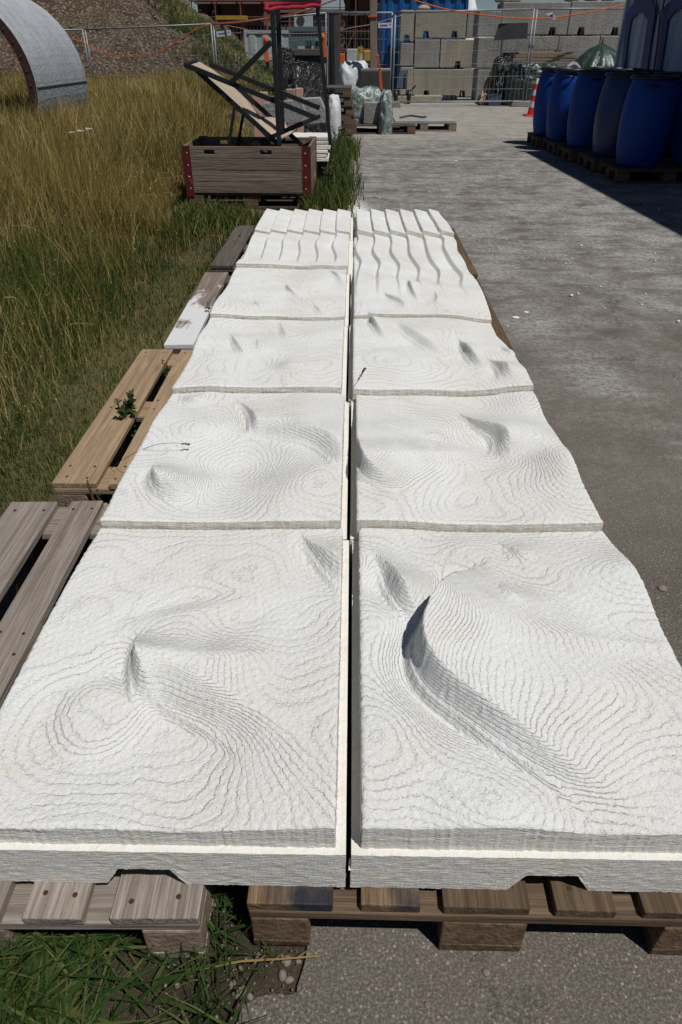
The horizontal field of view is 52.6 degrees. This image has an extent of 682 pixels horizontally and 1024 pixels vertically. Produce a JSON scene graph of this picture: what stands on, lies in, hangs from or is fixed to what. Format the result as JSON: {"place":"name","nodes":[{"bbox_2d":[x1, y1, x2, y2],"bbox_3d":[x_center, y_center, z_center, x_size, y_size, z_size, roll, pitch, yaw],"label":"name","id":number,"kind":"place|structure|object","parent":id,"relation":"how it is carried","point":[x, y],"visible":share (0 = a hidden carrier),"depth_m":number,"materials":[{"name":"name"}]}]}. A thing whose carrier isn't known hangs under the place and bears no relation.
{"place":"outdoors","nodes":[
{"label":"outdoors","id":0,"kind":"place"},
{"bbox_2d":[0,0,270,82],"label":"hill","id":1,"kind":"structure","parent":0,"point":[49,6],"depth_m":23.06,"materials":[{"name":"stone"}]},
{"bbox_2d":[244,30,288,59],"bbox_3d":[-2.826,-19.922,29.445,2.169,1.016,3.000,1,34,1],"label":"container","id":2,"kind":"object","parent":1,"relation":"on","point":[249,41],"visible":0.22,"depth_m":28.16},
{"bbox_2d":[0,63,271,148],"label":"dry meadow","id":3,"kind":"structure","parent":0,"point":[11,80],"depth_m":11.15,"materials":[{"name":"yellow plant"}]},
{"bbox_2d":[0,68,347,515],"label":"field","id":4,"kind":"structure","parent":0,"point":[169,328],"depth_m":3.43,"materials":[{"name":"plant"}]},
{"bbox_2d":[0,0,86,119],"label":"concrete shell","id":5,"kind":"object","parent":4,"relation":"on","point":[36,36],"visible":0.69,"depth_m":10.34,"materials":[{"name":"concrete"}]},
{"bbox_2d":[0,119,215,444],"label":"seed specks","id":6,"kind":"object","parent":4,"relation":"on","point":[86,255],"visible":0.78,"depth_m":4.54,"materials":[{"name":"beige plant"}]},
{"bbox_2d":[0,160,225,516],"bbox_3d":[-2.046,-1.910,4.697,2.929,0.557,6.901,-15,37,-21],"label":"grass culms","id":7,"kind":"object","parent":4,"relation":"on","point":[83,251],"depth_m":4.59,"materials":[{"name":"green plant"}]},
{"bbox_2d":[0,68,249,236],"bbox_3d":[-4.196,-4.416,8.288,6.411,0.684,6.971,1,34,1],"label":"dry meadow","id":8,"kind":"structure","parent":4,"relation":"on","point":[153,223],"depth_m":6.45,"materials":[{"name":"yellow plant"}]},
{"bbox_2d":[7,227,251,953],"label":"wooden pallet","id":9,"kind":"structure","parent":4,"relation":"on","point":[107,500],"depth_m":3.50,"materials":[{"name":"brown wood"}]},
{"bbox_2d":[84,23,215,78],"bbox_3d":[-5.387,-13.063,20.035,4.129,1.838,0.287,4,34,7],"label":"fence","id":10,"kind":"object","parent":4,"relation":"on","point":[160,26],"visible":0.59,"depth_m":19.84,"materials":[{"name":"metal"}]},
{"bbox_2d":[146,0,273,95],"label":"shoulder grass","id":11,"kind":"structure","parent":4,"relation":"on","point":[184,16],"depth_m":24.49,"materials":[{"name":"green plant"}]},
{"bbox_2d":[216,15,247,44],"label":"formwork beam","id":12,"kind":"structure","parent":4,"relation":"on","point":[232,17],"depth_m":40.80,"materials":[{"name":"yellow wood"}]},
{"bbox_2d":[189,181,315,208],"bbox_3d":[-0.874,-3.250,7.045,1.206,0.146,0.803,1,34,1],"label":"pallet","id":13,"kind":"object","parent":4,"relation":"on","point":[252,198],"visible":0.33,"depth_m":6.74,"materials":[{"name":"brown wood"}]},
{"bbox_2d":[181,136,316,196],"bbox_3d":[-0.874,-3.463,6.894,1.207,0.435,0.844,1,34,2],"label":"wooden crate","id":14,"kind":"object","parent":13,"relation":"on","point":[245,166],"visible":0.94,"depth_m":6.57,"materials":[{"name":"brown wood"}]},
{"bbox_2d":[184,59,320,146],"bbox_3d":[-0.814,-3.918,6.664,1.214,0.754,0.638,1,34,1],"label":"deck chair","id":15,"kind":"object","parent":14,"relation":"on","point":[237,96],"visible":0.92,"depth_m":6.62,"materials":[{"name":"beige metal"}]},
{"bbox_2d":[229,0,331,145],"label":"metal frame","id":16,"kind":"object","parent":14,"relation":"on","point":[271,7],"visible":0.96,"depth_m":6.31,"materials":[{"name":"black metal"}]},
{"bbox_2d":[154,196,360,237],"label":"edge grass","id":17,"kind":"structure","parent":4,"relation":"on","point":[222,216],"depth_m":6.05,"materials":[{"name":"green plant"}]},
{"bbox_2d":[213,12,326,97],"bbox_3d":[-1.895,-12.396,18.878,3.987,2.030,0.442,16,37,22],"label":"fence","id":18,"kind":"object","parent":4,"relation":"on","point":[325,13],"visible":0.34,"depth_m":18.82,"materials":[{"name":"metal"}]},
{"bbox_2d":[277,47,295,99],"bbox_3d":[-1.147,-8.928,14.389,0.533,1.317,0.427,1,34,1],"label":"rubbish bag","id":19,"kind":"object","parent":4,"relation":"on","point":[288,57],"visible":0.35,"depth_m":14.06,"materials":[{"name":"black plastic"}]},
{"bbox_2d":[286,60,326,132],"bbox_3d":[-0.527,-6.214,10.531,0.651,1.147,1.278,1,34,1],"label":"plastic sheet","id":20,"kind":"object","parent":4,"relation":"on","point":[306,76],"visible":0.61,"depth_m":9.99,"materials":[{"name":"black plastic"}]},
{"bbox_2d":[292,49,320,68],"bbox_3d":[-0.847,-9.463,15.230,0.976,1.260,0.800,1,34,1],"label":"work bench","id":21,"kind":"object","parent":4,"relation":"on","point":[310,55],"visible":0.09,"depth_m":14.61,"materials":[{"name":"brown wood"}]},
{"bbox_2d":[288,27,327,84],"bbox_3d":[-0.994,-15.409,23.527,1.361,1.808,3.800,1,34,1],"label":"site cabin","id":22,"kind":"object","parent":4,"relation":"on","point":[302,42],"visible":0.21,"depth_m":22.31,"materials":[{"name":"metal"}]},
{"bbox_2d":[297,130,365,211],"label":"verge grass","id":23,"kind":"structure","parent":4,"relation":"on","point":[341,187],"depth_m":7.42,"materials":[{"name":"green plant"}]},
{"bbox_2d":[329,15,339,92],"bbox_3d":[-0.138,-10.045,15.546,0.239,1.873,0.229,14,36,19],"label":"steel prop","id":24,"kind":"object","parent":4,"relation":"on","point":[334,20],"visible":0.65,"depth_m":15.30,"materials":[{"name":"grey metal"}]},
{"bbox_2d":[328,94,340,138],"bbox_3d":[-0.111,-6.385,11.199,0.229,0.682,0.516,1,34,1],"label":"foam bag","id":25,"kind":"object","parent":4,"relation":"on","point":[334,105],"visible":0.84,"depth_m":10.98,"materials":[{"name":"white fabric"}]},
{"bbox_2d":[6,64,350,1023],"bbox_3d":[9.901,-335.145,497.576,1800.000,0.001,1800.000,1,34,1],"label":"ground","id":26,"kind":"structure","parent":0,"point":[262,986],"depth_m":1.20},
{"bbox_2d":[0,501,214,957],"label":"pallet","id":27,"kind":"object","parent":26,"relation":"on","point":[168,910],"visible":0.33,"depth_m":1.20,"materials":[{"name":"brown wood"}]},
{"bbox_2d":[0,528,348,886],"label":"relief panel","id":28,"kind":"object","parent":27,"relation":"on","point":[175,702],"visible":1,"depth_m":1.29,"materials":[{"name":"white concrete"}]},
{"bbox_2d":[52,349,192,506],"bbox_3d":[-0.539,-0.370,2.790,0.808,0.146,1.207,0,34,0],"label":"pallet","id":29,"kind":"object","parent":26,"relation":"on","point":[103,443],"visible":0.25,"depth_m":2.58,"materials":[{"name":"beige wood"}]},
{"bbox_2d":[100,392,348,539],"bbox_3d":[-0.307,-0.169,2.192,0.661,0.192,0.860,1,34,1],"label":"relief panel","id":30,"kind":"object","parent":29,"relation":"on","point":[250,461],"visible":0.88,"depth_m":2.06,"materials":[{"name":"white concrete"}]},
{"bbox_2d":[172,317,347,400],"bbox_3d":[-0.298,-0.631,2.894,0.645,0.171,0.820,1,34,1],"label":"relief panel","id":31,"kind":"object","parent":29,"relation":"on","point":[233,355],"visible":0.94,"depth_m":2.75,"materials":[{"name":"white concrete"}]},
{"bbox_2d":[113,389,137,442],"bbox_3d":[-0.819,-0.361,2.694,0.084,0.242,0.165,1,34,1],"label":"weed","id":32,"kind":"object","parent":26,"relation":"on","point":[128,405],"visible":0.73,"depth_m":2.65,"materials":[{"name":"green plant"}]},
{"bbox_2d":[0,885,290,1023],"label":"lush grass","id":33,"kind":"structure","parent":26,"relation":"on","point":[37,977],"depth_m":1.15,"materials":[{"name":"green plant"}]},
{"bbox_2d":[164,272,230,370],"bbox_3d":[-0.451,-1.097,3.865,0.803,0.145,1.276,0,34,0],"label":"pallet","id":34,"kind":"object","parent":26,"relation":"on","point":[190,324],"visible":0.2,"depth_m":3.68,"materials":[{"name":"white wood"}]},
{"bbox_2d":[210,267,348,334],"bbox_3d":[-0.285,-1.105,3.600,0.655,0.165,0.880,1,34,1],"label":"relief panel","id":35,"kind":"object","parent":34,"relation":"on","point":[283,294],"visible":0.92,"depth_m":3.47,"materials":[{"name":"white concrete"}]},
{"bbox_2d":[138,885,289,1023],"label":"grass","id":36,"kind":"structure","parent":26,"relation":"on","point":[202,978],"depth_m":1.15,"materials":[{"name":"green plant"}]},
{"bbox_2d":[154,885,297,1023],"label":"soil grit","id":37,"kind":"object","parent":26,"relation":"on","point":[257,956],"visible":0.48,"depth_m":1.20,"materials":[{"name":"stone"}]},
{"bbox_2d":[210,225,254,287],"bbox_3d":[-0.438,-1.877,5.018,0.804,0.146,1.207,1,34,1],"label":"pallet","id":38,"kind":"object","parent":26,"relation":"on","point":[230,254],"visible":0.21,"depth_m":4.83,"materials":[{"name":"brown wood"}]},
{"bbox_2d":[236,232,351,290],"bbox_3d":[-0.265,-1.580,4.304,0.660,0.162,0.820,1,34,1],"label":"relief panel","id":39,"kind":"object","parent":38,"relation":"on","point":[304,251],"visible":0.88,"depth_m":4.18,"materials":[{"name":"white concrete"}]},
{"bbox_2d":[254,209,352,240],"bbox_3d":[-0.245,-2.025,4.954,0.663,0.171,0.755,1,34,1],"label":"relief panel","id":40,"kind":"object","parent":38,"relation":"on","point":[301,222],"visible":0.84,"depth_m":4.85,"materials":[{"name":"white concrete"}]},
{"bbox_2d":[201,950,319,969],"bbox_3d":[-0.140,0.769,1.190,0.206,0.016,0.012,-3,34,-5],"label":"twig","id":41,"kind":"object","parent":26,"relation":"on","point":[257,960],"visible":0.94,"depth_m":1.19,"materials":[{"name":"wood"}]},
{"bbox_2d":[238,990,302,1023],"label":"paving","id":42,"kind":"structure","parent":26,"relation":"on","point":[260,1007],"depth_m":1.15,"materials":[{"name":"concrete"}]},
{"bbox_2d":[339,0,380,60],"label":"unfinished building","id":43,"kind":"structure","parent":26,"relation":"on","point":[354,41],"depth_m":47.23,"materials":[{"name":"metal"}]},
{"bbox_2d":[189,0,275,64],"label":"unfinished building","id":44,"kind":"structure","parent":0,"point":[251,9],"depth_m":53.51,"materials":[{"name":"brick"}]},
{"bbox_2d":[287,132,330,149],"bbox_3d":[-0.379,-4.064,7.553,0.536,0.122,0.454,1,34,1],"label":"foam block","id":45,"kind":"object","parent":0,"point":[322,140],"depth_m":7.38,"materials":[{"name":"white plastic"}]},
{"bbox_2d":[280,7,344,52],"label":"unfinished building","id":46,"kind":"structure","parent":0,"point":[286,23],"depth_m":63.34,"materials":[{"name":"grey concrete"}]},
{"bbox_2d":[187,0,625,35],"label":"sky","id":47,"kind":"structure","parent":0,"point":[481,4],"materials":[{"name":"blue"}]},
{"bbox_2d":[471,69,490,102],"bbox_3d":[4.067,-11.988,19.401,0.632,0.787,0.900,1,34,1],"label":"concrete block","id":48,"kind":"object","parent":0,"point":[479,83],"depth_m":19.08,"materials":[{"name":"grey concrete"}]},
{"bbox_2d":[471,38,500,67],"bbox_3d":[3.990,-12.621,18.974,0.618,0.696,0.900,1,34,1],"label":"concrete block","id":49,"kind":"object","parent":48,"relation":"on","point":[481,50],"depth_m":18.62,"materials":[{"name":"grey concrete"}]},
{"bbox_2d":[473,11,501,36],"bbox_3d":[3.939,-13.156,18.613,0.606,0.550,0.900,1,34,1],"label":"concrete block","id":50,"kind":"object","parent":49,"relation":"on","point":[484,24],"depth_m":18.26,"materials":[{"name":"grey concrete"}]},
{"bbox_2d":[297,93,681,1023],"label":"road","id":51,"kind":"structure","parent":0,"point":[607,381],"depth_m":3.25,"materials":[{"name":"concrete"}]},
{"bbox_2d":[346,356,350,509],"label":"pallet","id":52,"kind":"object","parent":51,"relation":"on","point":[349,467],"visible":0.02,"depth_m":2.41,"materials":[{"name":"brown wood"}]},
{"bbox_2d":[348,316,533,424],"bbox_3d":[0.370,-0.634,2.879,0.675,0.193,0.820,1,34,1],"label":"relief panel","id":53,"kind":"object","parent":52,"relation":"on","point":[451,357],"visible":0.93,"depth_m":2.71,"materials":[{"name":"white concrete"}]},
{"bbox_2d":[350,391,602,567],"bbox_3d":[0.362,-0.175,2.176,0.664,0.220,0.860,1,34,1],"label":"relief panel","id":54,"kind":"object","parent":52,"relation":"on","point":[502,463],"visible":0.88,"depth_m":2.00,"materials":[{"name":"white concrete"}]},
{"bbox_2d":[337,60,367,119],"bbox_3d":[0.258,-8.536,14.023,0.689,1.078,1.029,1,34,1],"label":"bulk bag","id":55,"kind":"object","parent":51,"relation":"on","point":[349,72],"visible":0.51,"depth_m":13.52,"materials":[{"name":"white fabric"}]},
{"bbox_2d":[328,12,400,107],"bbox_3d":[0.529,-11.527,17.593,2.272,2.030,0.472,18,38,25],"label":"fence","id":56,"kind":"object","parent":51,"relation":"on","point":[396,104],"visible":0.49,"depth_m":17.40,"materials":[{"name":"metal"}]},
{"bbox_2d":[360,68,390,89],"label":"concrete block","id":57,"kind":"structure","parent":51,"relation":"on","point":[368,76],"depth_m":13.21,"materials":[{"name":"grey concrete"}]},
{"bbox_2d":[370,0,376,68],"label":"wooden post","id":58,"kind":"object","parent":57,"relation":"on","point":[373,35],"visible":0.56,"depth_m":12.94,"materials":[{"name":"brown wood"}]},
{"bbox_2d":[353,123,415,133],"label":"pallet","id":59,"kind":"object","parent":51,"relation":"on","point":[409,128],"visible":0.54,"depth_m":12.43,"materials":[{"name":"brown wood"}]},
{"bbox_2d":[363,102,379,123],"bbox_3d":[0.576,-7.282,12.571,0.330,0.337,0.500,1,34,1],"label":"concrete cube","id":60,"kind":"object","parent":59,"relation":"on","point":[371,112],"visible":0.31,"depth_m":12.36,"materials":[{"name":"grey concrete"}]},
{"bbox_2d":[343,85,381,122],"bbox_3d":[0.414,-7.512,12.691,0.754,0.576,0.798,1,34,1],"label":"plastic film","id":61,"kind":"object","parent":60,"relation":"on","point":[370,93],"visible":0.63,"depth_m":12.39,"materials":[{"name":"plastic"}]},
{"bbox_2d":[379,89,392,134],"bbox_3d":[0.801,-7.155,12.322,0.254,0.698,0.483,1,34,1],"label":"plastic film","id":62,"kind":"object","parent":59,"relation":"on","point":[385,114],"visible":1,"depth_m":12.18,"materials":[{"name":"plastic"}]},
{"bbox_2d":[394,69,415,103],"bbox_3d":[1.740,-11.499,18.661,0.600,0.786,0.390,1,34,1],"label":"hand truck","id":63,"kind":"object","parent":51,"relation":"on","point":[402,82],"visible":0.86,"depth_m":18.64,"materials":[{"name":"blue metal"}]},
{"bbox_2d":[398,66,412,93],"bbox_3d":[1.979,-13.222,21.143,0.376,0.715,0.900,1,34,1],"label":"concrete block","id":64,"kind":"object","parent":51,"relation":"on","point":[410,75],"depth_m":20.76,"materials":[{"name":"beige concrete"}]},
{"bbox_2d":[398,43,413,65],"bbox_3d":[1.951,-13.774,20.770,0.384,0.567,0.900,1,34,1],"label":"concrete block","id":65,"kind":"object","parent":64,"relation":"on","point":[404,49],"depth_m":20.41,"materials":[{"name":"grey concrete"}]},
{"bbox_2d":[398,10,414,41],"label":"concrete block","id":66,"kind":"structure","parent":65,"relation":"on","point":[406,24],"depth_m":20.03,"materials":[{"name":"grey concrete"}]},
{"bbox_2d":[353,228,477,279],"bbox_3d":[0.468,-1.794,4.895,0.804,0.146,1.305,1,34,1],"label":"pallet","id":67,"kind":"object","parent":51,"relation":"on","point":[466,259],"visible":0.09,"depth_m":4.69,"materials":[{"name":"brown wood"}]},
{"bbox_2d":[354,208,453,237],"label":"relief panel","id":68,"kind":"object","parent":67,"relation":"on","point":[404,223],"visible":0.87,"depth_m":4.79,"materials":[{"name":"white concrete"}]},
{"bbox_2d":[377,0,468,95],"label":"container","id":69,"kind":"object","parent":51,"relation":"on","point":[384,34],"visible":0.38,"depth_m":21.05,"materials":[{"name":"blue paint"}]},
{"bbox_2d":[392,119,456,130],"bbox_3d":[1.546,-7.353,13.108,1.207,0.146,0.807,1,34,1],"label":"pallet","id":70,"kind":"object","parent":51,"relation":"on","point":[447,126],"visible":0.45,"depth_m":12.79,"materials":[{"name":"brown wood"}]},
{"bbox_2d":[393,117,455,121],"bbox_3d":[1.566,-7.423,13.060,1.124,0.023,0.722,1,34,1],"label":"stone slab","id":71,"kind":"object","parent":70,"relation":"on","point":[406,119],"visible":1,"depth_m":13.00,"materials":[{"name":"grey stone"}]},
{"bbox_2d":[398,95,456,99],"bbox_3d":[2.463,-12.123,20.187,1.806,0.109,0.500,1,34,1],"label":"threshold plank","id":72,"kind":"object","parent":51,"relation":"on","point":[433,97],"visible":0.62,"depth_m":19.98,"materials":[{"name":"beige wood"}]},
{"bbox_2d":[347,280,514,355],"bbox_3d":[0.424,-1.027,3.761,0.802,0.145,1.207,1,34,1],"label":"pallet","id":73,"kind":"object","parent":51,"relation":"on","point":[498,330],"visible":0.03,"depth_m":3.52,"materials":[{"name":"brown wood"}]},
{"bbox_2d":[350,234,491,325],"bbox_3d":[0.400,-1.337,3.924,0.687,0.186,1.699,1,34,1],"label":"relief panel","id":74,"kind":"object","parent":73,"relation":"on","point":[408,276],"visible":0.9,"depth_m":3.65,"materials":[{"name":"white concrete"}]},
{"bbox_2d":[412,69,472,96],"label":"concrete block","id":75,"kind":"structure","parent":51,"relation":"on","point":[430,75],"depth_m":20.85,"materials":[{"name":"beige concrete"}]},
{"bbox_2d":[412,40,439,67],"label":"concrete block","id":76,"kind":"structure","parent":75,"relation":"on","point":[422,52],"depth_m":20.46,"materials":[{"name":"grey concrete"}]},
{"bbox_2d":[413,10,466,37],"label":"concrete block","id":77,"kind":"structure","parent":76,"relation":"on","point":[441,24],"depth_m":20.06,"materials":[{"name":"grey concrete"}]},
{"bbox_2d":[438,40,473,67],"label":"concrete block","id":78,"kind":"structure","parent":75,"relation":"on","point":[456,53],"depth_m":20.45,"materials":[{"name":"beige concrete"}]},
{"bbox_2d":[392,8,534,106],"bbox_3d":[3.151,-11.396,17.356,3.725,2.078,0.251,-1,34,-2],"label":"fence","id":79,"kind":"object","parent":51,"relation":"on","point":[518,103],"visible":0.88,"depth_m":17.32,"materials":[{"name":"metal"}]},
{"bbox_2d":[494,23,527,39],"bbox_3d":[4.182,-11.791,16.939,0.818,0.358,0.006,1,34,1],"label":"fence sign","id":80,"kind":"object","parent":79,"relation":"attached to","point":[507,31],"visible":1,"depth_m":16.93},
{"bbox_2d":[413,0,624,18],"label":"cable","id":81,"kind":"object","parent":79,"relation":"attached to","point":[516,18],"visible":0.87,"depth_m":16.76,"materials":[{"name":"orange plastic"}]},
{"bbox_2d":[247,513,681,954],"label":"pallet","id":82,"kind":"object","parent":51,"relation":"on","point":[481,920],"visible":0.15,"depth_m":1.17,"materials":[{"name":"brown wood"}]},
{"bbox_2d":[350,528,681,892],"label":"relief panel","id":83,"kind":"object","parent":82,"relation":"on","point":[516,707],"visible":1,"depth_m":1.25,"materials":[{"name":"white concrete"}]},
{"bbox_2d":[489,55,512,104],"bbox_3d":[4.274,-11.511,18.392,0.579,1.107,0.949,1,34,1],"label":"tarpaulin","id":84,"kind":"object","parent":51,"relation":"on","point":[495,86],"visible":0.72,"depth_m":18.03,"materials":[{"name":"black plastic"}]},
{"bbox_2d":[502,62,557,105],"bbox_3d":[4.992,-11.284,18.164,1.524,0.987,1.051,1,34,1],"label":"tarpaulin","id":85,"kind":"object","parent":51,"relation":"on","point":[517,84],"visible":0.57,"depth_m":17.79,"materials":[{"name":"green plastic"}]},
{"bbox_2d":[527,132,546,147],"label":"pallet","id":86,"kind":"object","parent":51,"relation":"on","point":[535,139],"visible":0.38,"depth_m":10.88,"materials":[{"name":"brown wood"}]},
{"bbox_2d":[533,66,574,135],"bbox_3d":[3.307,-6.401,10.758,0.572,0.908,0.591,14,37,20],"label":"barrel","id":87,"kind":"object","parent":86,"relation":"on","point":[544,85],"visible":0.38,"depth_m":10.61,"materials":[{"name":"blue plastic"}]},
{"bbox_2d":[542,138,566,154],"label":"pallet","id":88,"kind":"object","parent":51,"relation":"on","point":[549,145],"visible":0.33,"depth_m":10.29,"materials":[{"name":"brown wood"}]},
{"bbox_2d":[546,68,591,140],"bbox_3d":[3.345,-6.008,10.178,0.572,0.908,0.590,16,37,22],"label":"barrel","id":89,"kind":"object","parent":88,"relation":"on","point":[562,87],"visible":0.69,"depth_m":10.01,"materials":[{"name":"blue plastic"}]},
{"bbox_2d":[525,7,623,100],"bbox_3d":[6.097,-11.618,17.661,2.709,2.105,0.301,-4,34,-6],"label":"fence","id":90,"kind":"object","parent":51,"relation":"on","point":[567,9],"visible":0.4,"depth_m":17.21,"materials":[{"name":"metal"}]},
{"bbox_2d":[556,144,592,162],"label":"pallet","id":91,"kind":"object","parent":51,"relation":"on","point":[566,151],"visible":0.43,"depth_m":9.53,"materials":[{"name":"brown wood"}]},
{"bbox_2d":[567,69,617,147],"bbox_3d":[3.421,-5.520,9.456,0.572,0.908,0.590,11,36,16],"label":"barrel","id":92,"kind":"object","parent":91,"relation":"on","point":[587,89],"visible":0.73,"depth_m":9.28,"materials":[{"name":"blue plastic"}]},
{"bbox_2d":[574,37,615,67],"bbox_3d":[6.041,-10.328,16.315,1.535,1.477,1.563,1,34,1],"label":"covered parasol","id":93,"kind":"object","parent":51,"relation":"on","point":[602,54],"visible":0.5,"depth_m":15.81,"materials":[{"name":"green plastic"}]},
{"bbox_2d":[577,152,670,171],"bbox_3d":[3.776,-4.550,8.967,1.207,0.146,0.806,1,34,2],"label":"pallet","id":94,"kind":"object","parent":51,"relation":"on","point":[589,160],"visible":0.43,"depth_m":8.86,"materials":[{"name":"brown wood"}]},
{"bbox_2d":[592,72,648,157],"bbox_3d":[3.495,-4.987,8.668,0.572,0.908,0.591,-6,35,-9],"label":"barrel","id":95,"kind":"object","parent":94,"relation":"on","point":[614,91],"visible":0.59,"depth_m":8.51,"materials":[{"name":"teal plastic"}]},
{"bbox_2d":[654,71,681,156],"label":"barrel","id":96,"kind":"object","parent":94,"relation":"on","point":[667,150],"visible":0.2,"depth_m":8.50,"materials":[{"name":"blue plastic"}]},
{"bbox_2d":[597,160,681,183],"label":"pallet","id":97,"kind":"object","parent":51,"relation":"on","point":[665,171],"visible":0.9,"depth_m":8.04,"materials":[{"name":"brown wood"}]},
{"bbox_2d":[616,74,680,167],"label":"barrel","id":98,"kind":"object","parent":97,"relation":"on","point":[646,118],"visible":1,"depth_m":7.76,"materials":[{"name":"blue plastic"}]},
{"bbox_2d":[671,103,681,165],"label":"barrel","id":99,"kind":"object","parent":97,"relation":"on","point":[676,154],"visible":1,"depth_m":8.06,"materials":[{"name":"blue plastic"}]},
{"bbox_2d":[613,0,681,71],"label":"container","id":100,"kind":"object","parent":51,"relation":"on","point":[637,43],"visible":0.45,"depth_m":10.31,"materials":[{"name":"blue paint"}]},
{"bbox_3d":[5.217,-11.978,19.385,1.626,0.786,0.900,1,34,1],"label":"concrete block","id":101,"kind":"object","parent":51,"relation":"on","visible":0},
{"bbox_2d":[500,36,558,60],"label":"concrete block","id":102,"kind":"structure","parent":101,"relation":"on","point":[542,46],"depth_m":18.50,"materials":[{"name":"grey concrete"}]},
{"bbox_2d":[497,2,570,34],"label":"concrete block","id":103,"kind":"structure","parent":102,"relation":"on","point":[545,24],"depth_m":18.14,"materials":[{"name":"grey concrete"}]},
{"bbox_2d":[555,36,599,66],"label":"concrete block","id":104,"kind":"structure","parent":101,"relation":"on","point":[565,41],"depth_m":18.45,"materials":[{"name":"grey concrete"}]},
{"bbox_2d":[566,1,625,34],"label":"concrete block","id":105,"kind":"structure","parent":104,"relation":"on","point":[593,17],"depth_m":18.14,"materials":[{"name":"grey concrete"}]},
{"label":"pallet","id":106,"kind":"object","parent":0,"visible":0},
{"bbox_2d":[262,100,307,122],"bbox_3d":[-0.658,-4.713,8.115,0.535,0.254,0.100,1,34,1],"label":"stone slab","id":107,"kind":"object","parent":106,"relation":"on","point":[290,116],"depth_m":8.08,"materials":[{"name":"grey stone"}]},
{"bbox_2d":[303,97,325,124],"bbox_3d":[-0.337,-4.903,8.433,0.308,0.282,0.250,1,34,1],"label":"stone slab","id":108,"kind":"object","parent":106,"relation":"on","point":[321,110],"depth_m":8.33,"materials":[{"name":"grey stone"}]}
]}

